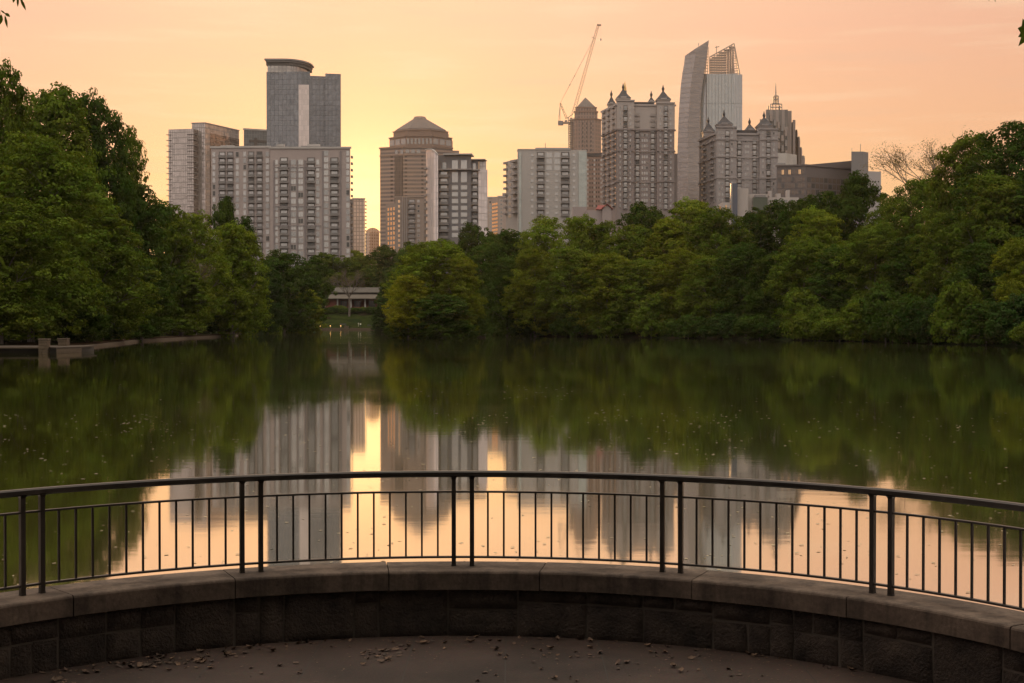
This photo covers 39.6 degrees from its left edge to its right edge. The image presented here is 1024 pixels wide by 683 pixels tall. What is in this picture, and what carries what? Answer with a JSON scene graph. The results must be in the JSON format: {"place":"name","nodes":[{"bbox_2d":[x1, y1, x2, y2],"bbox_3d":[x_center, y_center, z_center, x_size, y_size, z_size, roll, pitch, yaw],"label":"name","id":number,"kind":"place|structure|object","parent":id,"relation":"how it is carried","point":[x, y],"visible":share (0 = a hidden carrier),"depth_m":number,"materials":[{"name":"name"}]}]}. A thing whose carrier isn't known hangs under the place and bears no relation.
{"place":"outdoors","nodes":[
{"label":"outdoors","id":0,"kind":"place"},
{"bbox_2d":[70,333,235,344],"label":"bank path","id":1,"kind":"structure","parent":0,"point":[93,342],"depth_m":198.88,"materials":[{"name":"grey concrete"}]},
{"bbox_2d":[317,311,379,327],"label":"lawn","id":2,"kind":"structure","parent":0,"point":[336,320],"depth_m":590.92,"materials":[{"name":"green plant"}]},
{"bbox_2d":[0,636,917,682],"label":"overlook paving","id":3,"kind":"structure","parent":0,"point":[458,661],"depth_m":8.62,"materials":[{"name":"concrete"}]},
{"bbox_2d":[0,330,1023,611],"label":"lake water","id":4,"kind":"structure","parent":0,"point":[228,406],"depth_m":34.88,"materials":[{"name":"green liquid"}]},
{"bbox_2d":[0,299,1023,346],"bbox_3d":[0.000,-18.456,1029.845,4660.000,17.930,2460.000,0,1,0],"label":"ground","id":5,"kind":"structure","parent":0,"point":[55,342],"depth_m":246.18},
{"bbox_2d":[0,57,52,264],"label":"tree","id":6,"kind":"object","parent":5,"relation":"on","point":[10,120],"visible":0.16,"depth_m":188.91,"materials":[{"name":"green plant"}]},
{"bbox_2d":[0,193,87,343],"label":"tree","id":7,"kind":"object","parent":5,"relation":"on","point":[16,311],"visible":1,"depth_m":154.98,"materials":[{"name":"green plant"}]},
{"bbox_2d":[0,345,96,352],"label":"landing deck","id":8,"kind":"structure","parent":5,"relation":"on","point":[34,349],"depth_m":138.63,"materials":[{"name":"grey wood"}]},
{"bbox_2d":[0,130,120,341],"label":"tree","id":9,"kind":"object","parent":5,"relation":"on","point":[38,161],"visible":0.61,"depth_m":165.84,"materials":[{"name":"green plant"}]},
{"bbox_2d":[12,81,117,334],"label":"tree","id":10,"kind":"object","parent":5,"relation":"on","point":[53,114],"visible":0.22,"depth_m":207.94,"materials":[{"name":"green plant"}]},
{"bbox_2d":[37,270,113,341],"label":"tree","id":11,"kind":"object","parent":5,"relation":"on","point":[99,321],"visible":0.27,"depth_m":175.98,"materials":[{"name":"green plant"}]},
{"bbox_2d":[53,87,141,332],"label":"tree","id":12,"kind":"object","parent":5,"relation":"on","point":[98,115],"visible":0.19,"depth_m":226.08,"materials":[{"name":"green plant"}]},
{"bbox_2d":[57,205,163,339],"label":"tree","id":13,"kind":"object","parent":5,"relation":"on","point":[116,259],"visible":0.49,"depth_m":194.93,"materials":[{"name":"green plant"}]},
{"bbox_2d":[109,120,151,258],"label":"tree","id":14,"kind":"object","parent":5,"relation":"on","point":[134,147],"visible":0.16,"depth_m":238.56,"materials":[{"name":"green plant"}]},
{"bbox_2d":[118,263,178,341],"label":"tree","id":15,"kind":"object","parent":5,"relation":"on","point":[152,327],"visible":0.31,"depth_m":221.63,"materials":[{"name":"green plant"}]},
{"bbox_2d":[114,183,183,337],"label":"tree","id":16,"kind":"object","parent":5,"relation":"on","point":[146,212],"visible":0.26,"depth_m":234.58,"materials":[{"name":"green plant"}]},
{"bbox_2d":[137,201,206,334],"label":"tree","id":17,"kind":"object","parent":5,"relation":"on","point":[181,245],"visible":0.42,"depth_m":260.21,"materials":[{"name":"green plant"}]},
{"bbox_2d":[155,262,214,335],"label":"tree","id":18,"kind":"object","parent":5,"relation":"on","point":[200,296],"visible":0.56,"depth_m":260.21,"materials":[{"name":"green plant"}]},
{"bbox_2d":[166,122,239,269],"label":"glass apartment tower","id":19,"kind":"structure","parent":5,"relation":"on","point":[189,168],"depth_m":1002.04,"materials":[{"name":"glass"}]},
{"bbox_2d":[176,209,232,334],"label":"tree","id":20,"kind":"object","parent":5,"relation":"on","point":[203,255],"visible":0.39,"depth_m":275.47,"materials":[{"name":"green plant"}]},
{"bbox_2d":[206,195,257,301],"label":"tree","id":21,"kind":"object","parent":5,"relation":"on","point":[225,214],"visible":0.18,"depth_m":317.01,"materials":[{"name":"green plant"}]},
{"bbox_2d":[197,219,274,336],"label":"tree","id":22,"kind":"object","parent":5,"relation":"on","point":[237,258],"visible":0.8,"depth_m":289.85,"materials":[{"name":"green plant"}]},
{"bbox_2d":[251,266,290,333],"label":"tree","id":23,"kind":"object","parent":5,"relation":"on","point":[276,294],"visible":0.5,"depth_m":370.42,"materials":[{"name":"green plant"}]},
{"bbox_2d":[210,144,352,307],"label":"wide apartment block","id":24,"kind":"structure","parent":5,"relation":"on","point":[296,200],"depth_m":679.23,"materials":[{"name":"paint"}]},
{"bbox_2d":[212,152,349,257],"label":"window","id":25,"kind":"structure","parent":24,"relation":"in","point":[213,153],"depth_m":682.89,"materials":[{"name":"grey glass"}]},
{"bbox_2d":[253,249,320,332],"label":"tree","id":26,"kind":"object","parent":5,"relation":"on","point":[282,263],"visible":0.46,"depth_m":397.91,"materials":[{"name":"green plant"}]},
{"bbox_2d":[264,58,340,146],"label":"dark glass tower","id":27,"kind":"structure","parent":5,"relation":"on","point":[303,107],"depth_m":1079.10,"materials":[{"name":"glass"}]},
{"bbox_2d":[293,256,337,325],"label":"tree","id":28,"kind":"object","parent":5,"relation":"on","point":[316,263],"visible":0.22,"depth_m":437.15,"materials":[{"name":"green plant"}]},
{"bbox_2d":[313,251,361,296],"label":"tree","id":29,"kind":"object","parent":5,"relation":"on","point":[333,261],"visible":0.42,"depth_m":663.75,"materials":[{"name":"green plant"}]},
{"bbox_2d":[326,287,383,307],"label":"lakeside pavilion","id":30,"kind":"structure","parent":5,"relation":"on","point":[360,297],"depth_m":624.38,"materials":[{"name":"grey brick"}]},
{"bbox_2d":[335,255,378,286],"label":"tree","id":31,"kind":"object","parent":5,"relation":"on","point":[362,264],"visible":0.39,"depth_m":666.93,"materials":[{"name":"green plant"}]},
{"bbox_2d":[350,198,366,256],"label":"slim pale tower","id":32,"kind":"structure","parent":5,"relation":"on","point":[358,219],"depth_m":1248.19,"materials":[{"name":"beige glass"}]},
{"bbox_2d":[362,244,403,286],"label":"tree","id":33,"kind":"object","parent":5,"relation":"on","point":[384,254],"visible":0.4,"depth_m":636.99,"materials":[{"name":"green plant"}]},
{"bbox_2d":[370,297,400,331],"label":"tree","id":34,"kind":"object","parent":5,"relation":"on","point":[381,316],"visible":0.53,"depth_m":427.36,"materials":[{"name":"green plant"}]},
{"bbox_2d":[386,196,425,257],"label":"beige balcony block","id":35,"kind":"structure","parent":5,"relation":"on","point":[405,218],"depth_m":900.89,"materials":[{"name":"concrete"}]},
{"bbox_2d":[381,273,435,337],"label":"tree","id":36,"kind":"object","parent":5,"relation":"on","point":[404,296],"visible":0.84,"depth_m":268.18,"materials":[{"name":"green plant"}]},
{"bbox_2d":[379,116,458,246],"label":"domed tower","id":37,"kind":"structure","parent":5,"relation":"on","point":[402,164],"depth_m":1401.79,"materials":[{"name":"concrete"}]},
{"bbox_2d":[380,238,480,321],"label":"tree","id":38,"kind":"object","parent":5,"relation":"on","point":[437,255],"visible":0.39,"depth_m":275.59,"materials":[{"name":"green plant"}]},
{"bbox_2d":[403,293,476,337],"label":"tree","id":39,"kind":"object","parent":5,"relation":"on","point":[444,325],"visible":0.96,"depth_m":265.80,"materials":[{"name":"green plant"}]},
{"bbox_2d":[424,149,486,285],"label":"curved corner apartments","id":40,"kind":"structure","parent":5,"relation":"on","point":[456,190],"depth_m":649.67,"materials":[{"name":"concrete"}]},
{"bbox_2d":[435,255,487,337],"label":"tree","id":41,"kind":"object","parent":5,"relation":"on","point":[460,280],"visible":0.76,"depth_m":269.95,"materials":[{"name":"green plant"}]},
{"bbox_2d":[456,221,492,275],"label":"tree","id":42,"kind":"object","parent":5,"relation":"on","point":[473,236],"visible":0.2,"depth_m":416.87,"materials":[{"name":"green plant"}]},
{"bbox_2d":[460,233,504,316],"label":"tree","id":43,"kind":"object","parent":5,"relation":"on","point":[478,260],"visible":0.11,"depth_m":356.29,"materials":[{"name":"green plant"}]},
{"bbox_2d":[492,193,505,234],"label":"gold lit block","id":44,"kind":"structure","parent":5,"relation":"on","point":[498,218],"depth_m":1178.84,"materials":[{"name":"concrete"}]},
{"bbox_2d":[476,255,533,335],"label":"tree","id":45,"kind":"object","parent":5,"relation":"on","point":[492,308],"visible":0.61,"depth_m":301.77,"materials":[{"name":"green plant"}]},
{"bbox_2d":[477,229,540,323],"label":"tree","id":46,"kind":"object","parent":5,"relation":"on","point":[499,249],"visible":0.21,"depth_m":339.36,"materials":[{"name":"green plant"}]},
{"bbox_2d":[0,561,1023,682],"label":"seat wall","id":47,"kind":"structure","parent":5,"relation":"on","point":[916,637],"depth_m":9.02,"materials":[{"name":"brown"}]},
{"bbox_2d":[0,470,1023,610],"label":"metal railing","id":48,"kind":"object","parent":47,"relation":"on","point":[662,479],"visible":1,"depth_m":9.12,"materials":[{"name":"brown metal"}]},
{"bbox_2d":[499,247,566,335],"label":"tree","id":49,"kind":"object","parent":5,"relation":"on","point":[525,283],"visible":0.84,"depth_m":296.84,"materials":[{"name":"green plant"}]},
{"bbox_2d":[514,214,568,310],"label":"tree","id":50,"kind":"object","parent":5,"relation":"on","point":[546,242],"visible":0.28,"depth_m":327.39,"materials":[{"name":"green plant"}]},
{"bbox_2d":[503,143,586,302],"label":"pale slab block","id":51,"kind":"structure","parent":5,"relation":"on","point":[549,182],"depth_m":689.49,"materials":[{"name":"concrete"}]},
{"bbox_2d":[532,245,604,334],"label":"tree","id":52,"kind":"object","parent":5,"relation":"on","point":[563,276],"visible":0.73,"depth_m":291.34,"materials":[{"name":"green plant"}]},
{"bbox_2d":[548,213,610,316],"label":"tree","id":53,"kind":"object","parent":5,"relation":"on","point":[576,234],"visible":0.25,"depth_m":319.69,"materials":[{"name":"green plant"}]},
{"bbox_2d":[570,97,601,151],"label":"pyramid topped tower","id":54,"kind":"structure","parent":5,"relation":"on","point":[587,129],"depth_m":1347.99,"materials":[{"name":"brown concrete"}]},
{"bbox_2d":[572,204,612,247],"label":"gabled house","id":55,"kind":"structure","parent":5,"relation":"on","point":[601,213],"depth_m":521.42,"materials":[{"name":"grey tile"}]},
{"bbox_2d":[587,152,601,209],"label":"brown grid office","id":56,"kind":"structure","parent":5,"relation":"on","point":[594,178],"depth_m":1048.43,"materials":[{"name":"concrete"}]},
{"bbox_2d":[569,252,636,335],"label":"tree","id":57,"kind":"object","parent":5,"relation":"on","point":[611,262],"visible":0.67,"depth_m":287.19,"materials":[{"name":"green plant"}]},
{"bbox_2d":[582,220,631,273],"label":"tree","id":58,"kind":"object","parent":5,"relation":"on","point":[606,231],"visible":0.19,"depth_m":319.80,"materials":[{"name":"green plant"}]},
{"bbox_2d":[586,307,630,336],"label":"bank bush","id":59,"kind":"object","parent":5,"relation":"on","point":[612,328],"visible":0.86,"depth_m":283.69,"materials":[{"name":"green plant"}]},
{"bbox_2d":[598,224,654,300],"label":"tree","id":60,"kind":"object","parent":5,"relation":"on","point":[634,239],"visible":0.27,"depth_m":306.61,"materials":[{"name":"green plant"}]},
{"bbox_2d":[600,83,677,245],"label":"turreted tower","id":61,"kind":"structure","parent":5,"relation":"on","point":[639,156],"depth_m":799.01,"materials":[{"name":"concrete"}]},
{"bbox_2d":[604,258,676,333],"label":"tree","id":62,"kind":"object","parent":5,"relation":"on","point":[640,275],"visible":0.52,"depth_m":281.14,"materials":[{"name":"green plant"}]},
{"bbox_2d":[614,201,666,252],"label":"tree","id":63,"kind":"object","parent":5,"relation":"on","point":[639,213],"visible":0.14,"depth_m":342.41,"materials":[{"name":"green plant"}]},
{"bbox_2d":[630,291,671,337],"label":"bank bush","id":64,"kind":"object","parent":5,"relation":"on","point":[647,315],"visible":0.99,"depth_m":273.27,"materials":[{"name":"green plant"}]},
{"bbox_2d":[632,217,694,330],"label":"tree","id":65,"kind":"object","parent":5,"relation":"on","point":[667,234],"visible":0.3,"depth_m":294.93,"materials":[{"name":"green plant"}]},
{"bbox_2d":[643,248,707,330],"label":"tree","id":66,"kind":"object","parent":5,"relation":"on","point":[682,259],"visible":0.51,"depth_m":275.72,"materials":[{"name":"green plant"}]},
{"bbox_2d":[659,314,707,337],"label":"bank bush","id":67,"kind":"object","parent":5,"relation":"on","point":[688,325],"visible":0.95,"depth_m":263.27,"materials":[{"name":"green plant"}]},
{"bbox_2d":[666,196,715,309],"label":"tree","id":68,"kind":"object","parent":5,"relation":"on","point":[689,216],"visible":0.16,"depth_m":315.05,"materials":[{"name":"green plant"}]},
{"bbox_2d":[672,255,741,330],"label":"tree","id":69,"kind":"object","parent":5,"relation":"on","point":[702,306],"visible":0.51,"depth_m":268.06,"materials":[{"name":"green plant"}]},
{"bbox_2d":[677,40,741,245],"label":"curved glass tower","id":70,"kind":"structure","parent":5,"relation":"on","point":[713,96],"depth_m":1149.93,"materials":[{"name":"grey glass"}]},
{"bbox_2d":[698,312,740,338],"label":"bank bush","id":71,"kind":"object","parent":5,"relation":"on","point":[722,325],"visible":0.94,"depth_m":253.25,"materials":[{"name":"green plant"}]},
{"bbox_2d":[685,206,757,304],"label":"tree","id":72,"kind":"object","parent":5,"relation":"on","point":[718,224],"visible":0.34,"depth_m":290.46,"materials":[{"name":"green plant"}]},
{"bbox_2d":[698,111,778,214],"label":"turreted building","id":73,"kind":"structure","parent":5,"relation":"on","point":[730,153],"depth_m":799.10,"materials":[{"name":"grey concrete"}]},
{"bbox_2d":[707,242,775,335],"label":"tree","id":74,"kind":"object","parent":5,"relation":"on","point":[743,256],"visible":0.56,"depth_m":259.74,"materials":[{"name":"green plant"}]},
{"bbox_2d":[718,183,798,249],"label":"terraced building","id":75,"kind":"structure","parent":5,"relation":"on","point":[742,200],"depth_m":519.31,"materials":[{"name":"concrete"}]},
{"bbox_2d":[723,198,797,288],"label":"tree","id":76,"kind":"object","parent":5,"relation":"on","point":[764,220],"visible":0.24,"depth_m":295.31,"materials":[{"name":"green plant"}]},
{"bbox_2d":[732,313,788,339],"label":"bank bush","id":77,"kind":"object","parent":5,"relation":"on","point":[762,327],"visible":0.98,"depth_m":243.52,"materials":[{"name":"green plant"}]},
{"bbox_2d":[738,251,802,334],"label":"tree","id":78,"kind":"object","parent":5,"relation":"on","point":[753,307],"visible":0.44,"depth_m":252.84,"materials":[{"name":"green plant"}]},
{"bbox_2d":[760,85,804,163],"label":"stepped spire tower","id":79,"kind":"structure","parent":5,"relation":"on","point":[788,137],"depth_m":1297.74,"materials":[{"name":"concrete"}]},
{"bbox_2d":[760,237,827,332],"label":"tree","id":80,"kind":"object","parent":5,"relation":"on","point":[793,259],"visible":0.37,"depth_m":244.05,"materials":[{"name":"green plant"}]},
{"bbox_2d":[770,194,826,293],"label":"tree","id":81,"kind":"object","parent":5,"relation":"on","point":[800,204],"visible":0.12,"depth_m":288.10,"materials":[{"name":"green plant"}]},
{"bbox_2d":[779,287,820,339],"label":"bank bush","id":82,"kind":"object","parent":5,"relation":"on","point":[802,302],"visible":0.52,"depth_m":232.89,"materials":[{"name":"green plant"}]},
{"bbox_2d":[785,305,842,340],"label":"bank bush","id":83,"kind":"object","parent":5,"relation":"on","point":[800,323],"visible":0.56,"depth_m":228.39,"materials":[{"name":"green plant"}]},
{"bbox_2d":[780,204,849,298],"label":"tree","id":84,"kind":"object","parent":5,"relation":"on","point":[824,231],"visible":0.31,"depth_m":259.55,"materials":[{"name":"green plant"}]},
{"bbox_2d":[776,144,867,288],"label":"long office","id":85,"kind":"structure","parent":5,"relation":"on","point":[799,180],"depth_m":761.70,"materials":[{"name":"concrete"}]},
{"bbox_2d":[799,243,873,312],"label":"tree","id":86,"kind":"object","parent":5,"relation":"on","point":[833,299],"visible":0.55,"depth_m":235.32,"materials":[{"name":"green plant"}]},
{"bbox_2d":[809,316,866,340],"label":"bank bush","id":87,"kind":"object","parent":5,"relation":"on","point":[832,328],"visible":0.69,"depth_m":222.77,"materials":[{"name":"green plant"}]},
{"bbox_2d":[809,169,889,288],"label":"tree","id":88,"kind":"object","parent":5,"relation":"on","point":[851,204],"visible":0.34,"depth_m":273.25,"materials":[{"name":"green plant"}]},
{"bbox_2d":[838,299,890,341],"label":"bank bush","id":89,"kind":"object","parent":5,"relation":"on","point":[856,327],"visible":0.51,"depth_m":216.04,"materials":[{"name":"green plant"}]},
{"bbox_2d":[828,220,912,317],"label":"tree","id":90,"kind":"object","parent":5,"relation":"on","point":[871,242],"visible":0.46,"depth_m":230.34,"materials":[{"name":"green plant"}]},
{"bbox_2d":[858,282,905,341],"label":"bank bush","id":91,"kind":"object","parent":5,"relation":"on","point":[878,298],"visible":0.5,"depth_m":210.25,"materials":[{"name":"green plant"}]},
{"bbox_2d":[860,193,904,288],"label":"tree","id":92,"kind":"object","parent":5,"relation":"on","point":[884,205],"visible":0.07,"depth_m":266.74,"materials":[{"name":"green plant"}]},
{"bbox_2d":[868,233,938,298],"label":"tree","id":93,"kind":"object","parent":5,"relation":"on","point":[900,270],"visible":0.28,"depth_m":220.62,"materials":[{"name":"green plant"}]},
{"bbox_2d":[873,293,933,342],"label":"bank bush","id":94,"kind":"object","parent":5,"relation":"on","point":[892,324],"visible":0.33,"depth_m":203.62,"materials":[{"name":"green plant"}]},
{"bbox_2d":[873,175,952,279],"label":"tree","id":95,"kind":"object","parent":5,"relation":"on","point":[913,220],"visible":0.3,"depth_m":247.44,"materials":[{"name":"green plant"}]},
{"bbox_2d":[895,294,954,343],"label":"bank bush","id":96,"kind":"object","parent":5,"relation":"on","point":[922,325],"visible":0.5,"depth_m":197.09,"materials":[{"name":"green plant"}]},
{"bbox_2d":[861,128,1013,203],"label":"bare tree","id":97,"kind":"object","parent":5,"relation":"on","point":[932,164],"visible":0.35,"depth_m":261.25,"materials":[{"name":"brown plant"}]},
{"bbox_2d":[904,209,975,334],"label":"tree","id":98,"kind":"object","parent":5,"relation":"on","point":[928,261],"visible":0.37,"depth_m":210.47,"materials":[{"name":"green plant"}]},
{"bbox_2d":[928,279,987,343],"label":"bank bush","id":99,"kind":"object","parent":5,"relation":"on","point":[957,297],"visible":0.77,"depth_m":190.13,"materials":[{"name":"green plant"}]},
{"bbox_2d":[919,130,1002,260],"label":"tree","id":100,"kind":"object","parent":5,"relation":"on","point":[950,158],"visible":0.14,"depth_m":225.31,"materials":[{"name":"green plant"}]},
{"bbox_2d":[939,239,1010,338],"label":"tree","id":101,"kind":"object","parent":5,"relation":"on","point":[983,260],"visible":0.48,"depth_m":196.46,"materials":[{"name":"green plant"}]},
{"bbox_2d":[935,170,1023,301],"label":"tree","id":102,"kind":"object","parent":5,"relation":"on","point":[994,229],"visible":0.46,"depth_m":202.69,"materials":[{"name":"green plant"}]},
{"bbox_2d":[945,120,1023,249],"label":"tree","id":103,"kind":"object","parent":5,"relation":"on","point":[1012,151],"visible":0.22,"depth_m":211.20,"materials":[{"name":"green plant"}]},
{"bbox_2d":[956,299,1013,344],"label":"bank bush","id":104,"kind":"object","parent":5,"relation":"on","point":[978,318],"visible":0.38,"depth_m":183.68,"materials":[{"name":"green plant"}]},
{"bbox_2d":[983,293,1023,344],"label":"bank bush","id":105,"kind":"object","parent":5,"relation":"on","point":[1002,324],"visible":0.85,"depth_m":176.70,"materials":[{"name":"green plant"}]},
{"bbox_2d":[988,237,1023,339],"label":"tree","id":106,"kind":"object","parent":5,"relation":"on","point":[1008,255],"visible":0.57,"depth_m":183.29,"materials":[{"name":"green plant"}]},
{"bbox_2d":[997,179,1023,264],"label":"tree","id":107,"kind":"object","parent":5,"relation":"on","point":[1020,234],"visible":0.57,"depth_m":199.74,"materials":[{"name":"green plant"}]},
{"bbox_2d":[0,0,1023,252],"label":"sky","id":108,"kind":"structure","parent":0,"point":[495,75],"materials":[{"name":"orange"}]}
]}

